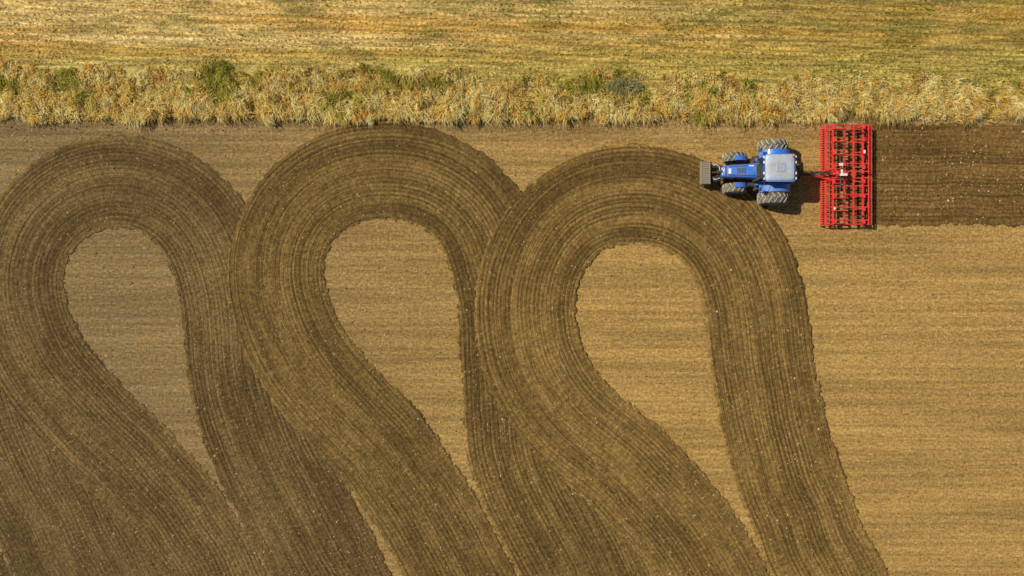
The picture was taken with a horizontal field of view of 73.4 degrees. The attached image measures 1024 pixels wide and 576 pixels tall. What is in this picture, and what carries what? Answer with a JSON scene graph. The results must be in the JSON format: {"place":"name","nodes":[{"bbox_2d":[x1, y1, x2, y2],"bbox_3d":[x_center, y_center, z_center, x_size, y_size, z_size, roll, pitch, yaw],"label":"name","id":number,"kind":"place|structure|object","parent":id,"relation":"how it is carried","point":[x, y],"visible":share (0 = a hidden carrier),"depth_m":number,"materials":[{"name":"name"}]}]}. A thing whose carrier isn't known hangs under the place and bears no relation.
{"place":"outdoors","nodes":[
{"label":"outdoors","id":0,"kind":"place"},
{"bbox_2d":[0,231,155,575],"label":"tilled track","id":1,"kind":"structure","parent":0,"point":[43,518],"depth_m":46.97,"materials":[{"name":"soil"}]},
{"bbox_2d":[0,134,392,575],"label":"tilled track","id":2,"kind":"structure","parent":0,"point":[126,174],"depth_m":46.95,"materials":[{"name":"soil"}]},
{"bbox_2d":[226,119,661,575],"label":"tilled track","id":3,"kind":"structure","parent":0,"point":[294,178],"depth_m":46.94,"materials":[{"name":"soil"}]},
{"bbox_2d":[0,112,1023,575],"bbox_3d":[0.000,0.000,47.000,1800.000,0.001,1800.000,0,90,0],"label":"field ground","id":4,"kind":"structure","parent":0,"point":[910,408],"depth_m":47.00,"materials":[{"name":"soil"}]},
{"bbox_2d":[0,115,1023,575],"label":"soil clods","id":5,"kind":"object","parent":4,"relation":"on","point":[494,337],"visible":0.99,"depth_m":46.94,"materials":[{"name":"brown soil"}]},
{"bbox_2d":[723,152,744,163],"bbox_3d":[14.950,-8.750,46.240,1.467,1.467,0.600,0,90,0],"label":"front wheel right tyre","id":6,"kind":"object","parent":4,"relation":"on","point":[731,157],"visible":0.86,"depth_m":45.73,"materials":[{"name":"rubber"}]},
{"bbox_2d":[722,183,745,193],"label":"front wheel left lugs","id":7,"kind":"object","parent":4,"relation":"on","point":[730,187],"visible":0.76,"depth_m":45.77,"materials":[{"name":"grey rubber"}]},
{"bbox_2d":[722,151,746,163],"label":"front wheel right lugs","id":8,"kind":"object","parent":4,"relation":"on","point":[745,154],"visible":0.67,"depth_m":45.77,"materials":[{"name":"grey rubber"}]},
{"bbox_2d":[719,156,758,191],"bbox_3d":[15.938,-7.720,46.160,4.025,0.820,3.500,0,90,0],"label":"chassis","id":9,"kind":"object","parent":4,"relation":"on","point":[750,182],"visible":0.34,"depth_m":46.03,"materials":[{"name":"black metal"}]},
{"bbox_2d":[710,162,722,183],"bbox_3d":[13.692,-7.720,46.076,0.924,0.547,1.500,0,90,0],"label":"front linkage","id":10,"kind":"object","parent":9,"relation":"attached to","point":[717,172],"visible":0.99,"depth_m":46.05,"materials":[{"name":"black metal"}]},
{"bbox_2d":[700,161,709,184],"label":"front ballast","id":11,"kind":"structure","parent":10,"relation":"attached to","point":[704,172],"depth_m":45.98,"materials":[{"name":"grey metal"}]},
{"bbox_2d":[721,163,758,179],"bbox_3d":[15.090,-7.720,45.595,2.320,1.050,1.040,0,90,0],"label":"hood","id":12,"kind":"object","parent":9,"relation":"on","point":[750,170],"visible":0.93,"depth_m":45.23,"materials":[{"name":"blue paint"}]},
{"bbox_2d":[720,164,759,178],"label":"hood grilles","id":13,"kind":"object","parent":12,"relation":"attached to","point":[757,169],"visible":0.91,"depth_m":45.17,"materials":[{"name":"metal"}]},
{"bbox_2d":[752,177,763,181],"bbox_3d":[16.030,-7.100,44.872,0.219,1.657,0.219,0,90,0],"label":"exhaust","id":14,"kind":"object","parent":12,"relation":"attached to","point":[756,179],"visible":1,"depth_m":44.77,"materials":[{"name":"black metal"}]},
{"bbox_2d":[735,155,747,187],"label":"front fenders","id":15,"kind":"object","parent":9,"relation":"on","point":[740,157],"visible":1,"depth_m":45.42,"materials":[{"name":"blue paint"}]},
{"bbox_2d":[754,158,764,185],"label":"side tanks","id":16,"kind":"object","parent":9,"relation":"on","point":[756,184],"visible":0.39,"depth_m":45.63,"materials":[{"name":"blue metal"}]},
{"bbox_2d":[754,148,789,190],"bbox_3d":[17.172,-7.720,45.105,2.004,1.789,2.780,0,90,0],"label":"cab frame","id":17,"kind":"object","parent":9,"relation":"on","point":[760,150],"visible":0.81,"depth_m":44.82,"materials":[{"name":"metal"}]},
{"bbox_2d":[758,158,788,182],"bbox_3d":[17.180,-7.720,44.995,1.900,1.510,1.678,0,90,0],"label":"cab glass","id":18,"kind":"object","parent":17,"relation":"in","point":[760,161],"visible":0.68,"depth_m":44.92,"materials":[{"name":"black glass"}]},
{"bbox_2d":[759,149,789,192],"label":"fenders","id":19,"kind":"object","parent":17,"relation":"attached to","point":[773,187],"visible":0.66,"depth_m":45.07,"materials":[{"name":"blue paint"}]},
{"bbox_2d":[765,154,794,180],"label":"roof","id":20,"kind":"structure","parent":17,"relation":"on","point":[771,172],"depth_m":43.96,"materials":[{"name":"grey paint"}]},
{"bbox_2d":[763,156,796,179],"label":"work lights","id":21,"kind":"object","parent":20,"relation":"attached to","point":[764,172],"visible":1,"depth_m":44.09,"materials":[{"name":"white paint"}]},
{"bbox_2d":[764,153,795,181],"bbox_3d":[17.200,-7.720,44.160,2.020,0.120,1.820,0,90,0],"label":"roof rim","id":22,"kind":"object","parent":20,"relation":"attached to","point":[781,181],"visible":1,"depth_m":44.10,"materials":[{"name":"metal"}]},
{"bbox_2d":[776,163,785,171],"bbox_3d":[17.200,-7.720,43.932,0.600,0.035,0.600,0,90,0],"label":"roof hatch","id":23,"kind":"object","parent":20,"relation":"attached to","point":[780,167],"visible":1,"depth_m":43.91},
{"bbox_2d":[758,139,787,151],"bbox_3d":[17.450,-9.440,46.030,1.872,1.872,0.760,0,90,0],"label":"tractor tire","id":24,"kind":"object","parent":4,"relation":"on","point":[773,146],"visible":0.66,"depth_m":45.22,"materials":[{"name":"rubber"}]},
{"bbox_2d":[757,191,788,205],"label":"wheel left lugs","id":25,"kind":"object","parent":4,"relation":"on","point":[771,198],"visible":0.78,"depth_m":45.36,"materials":[{"name":"grey rubber"}]},
{"bbox_2d":[758,191,787,204],"bbox_3d":[17.450,-6.000,46.030,1.872,1.872,0.760,0,90,0],"label":"tractor tire","id":26,"kind":"object","parent":4,"relation":"on","point":[773,199],"visible":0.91,"depth_m":45.25,"materials":[{"name":"rubber"}]},
{"bbox_2d":[757,138,788,153],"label":"tire treads","id":27,"kind":"object","parent":4,"relation":"on","point":[772,144],"visible":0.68,"depth_m":45.31,"materials":[{"name":"grey rubber"}]},
{"bbox_2d":[799,124,871,225],"bbox_3d":[21.850,-7.630,46.326,5.044,1.396,6.830,0,90,0],"label":"cultivator","id":28,"kind":"object","parent":4,"relation":"on","point":[842,173],"visible":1,"depth_m":46.25,"materials":[{"name":"red paint"}]},
{"bbox_2d":[794,165,830,181],"bbox_3d":[19.668,-7.720,45.907,3.365,1.045,1.081,0,90,0],"label":"linkage","id":29,"kind":"object","parent":28,"relation":"on","point":[801,172],"visible":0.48,"depth_m":45.99,"materials":[{"name":"black metal"}]},
{"bbox_2d":[0,0,1023,111],"bbox_3d":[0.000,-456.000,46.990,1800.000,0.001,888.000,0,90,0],"label":"stubble field","id":30,"kind":"structure","parent":0,"point":[719,39],"depth_m":46.99,"materials":[{"name":"yellow plant"}]},
{"bbox_2d":[0,56,1023,132],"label":"grass verge","id":31,"kind":"object","parent":30,"relation":"on","point":[896,104],"depth_m":46.75,"materials":[{"name":"yellow plant"}]},
{"bbox_2d":[606,77,642,95],"bbox_3d":[7.631,-13.717,46.722,2.691,0.556,1.446,0,90,0],"label":"bush","id":32,"kind":"object","parent":30,"relation":"on","point":[634,85],"visible":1,"depth_m":46.69,"materials":[{"name":"green plant"}]},
{"bbox_2d":[473,143,889,575],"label":"tilled track","id":33,"kind":"structure","parent":0,"point":[644,188],"depth_m":46.92,"materials":[{"name":"soil"}]},
{"bbox_2d":[723,183,745,193],"bbox_3d":[14.950,-6.690,46.240,1.467,1.467,0.600,0,90,0],"label":"front wheel left tyre","id":34,"kind":"object","parent":33,"relation":"on","point":[732,188],"visible":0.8,"depth_m":45.70,"materials":[{"name":"rubber"}]},
{"bbox_2d":[851,122,1023,227],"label":"tilled track","id":35,"kind":"structure","parent":0,"point":[1000,170],"depth_m":46.95,"materials":[{"name":"soil"}]}
]}

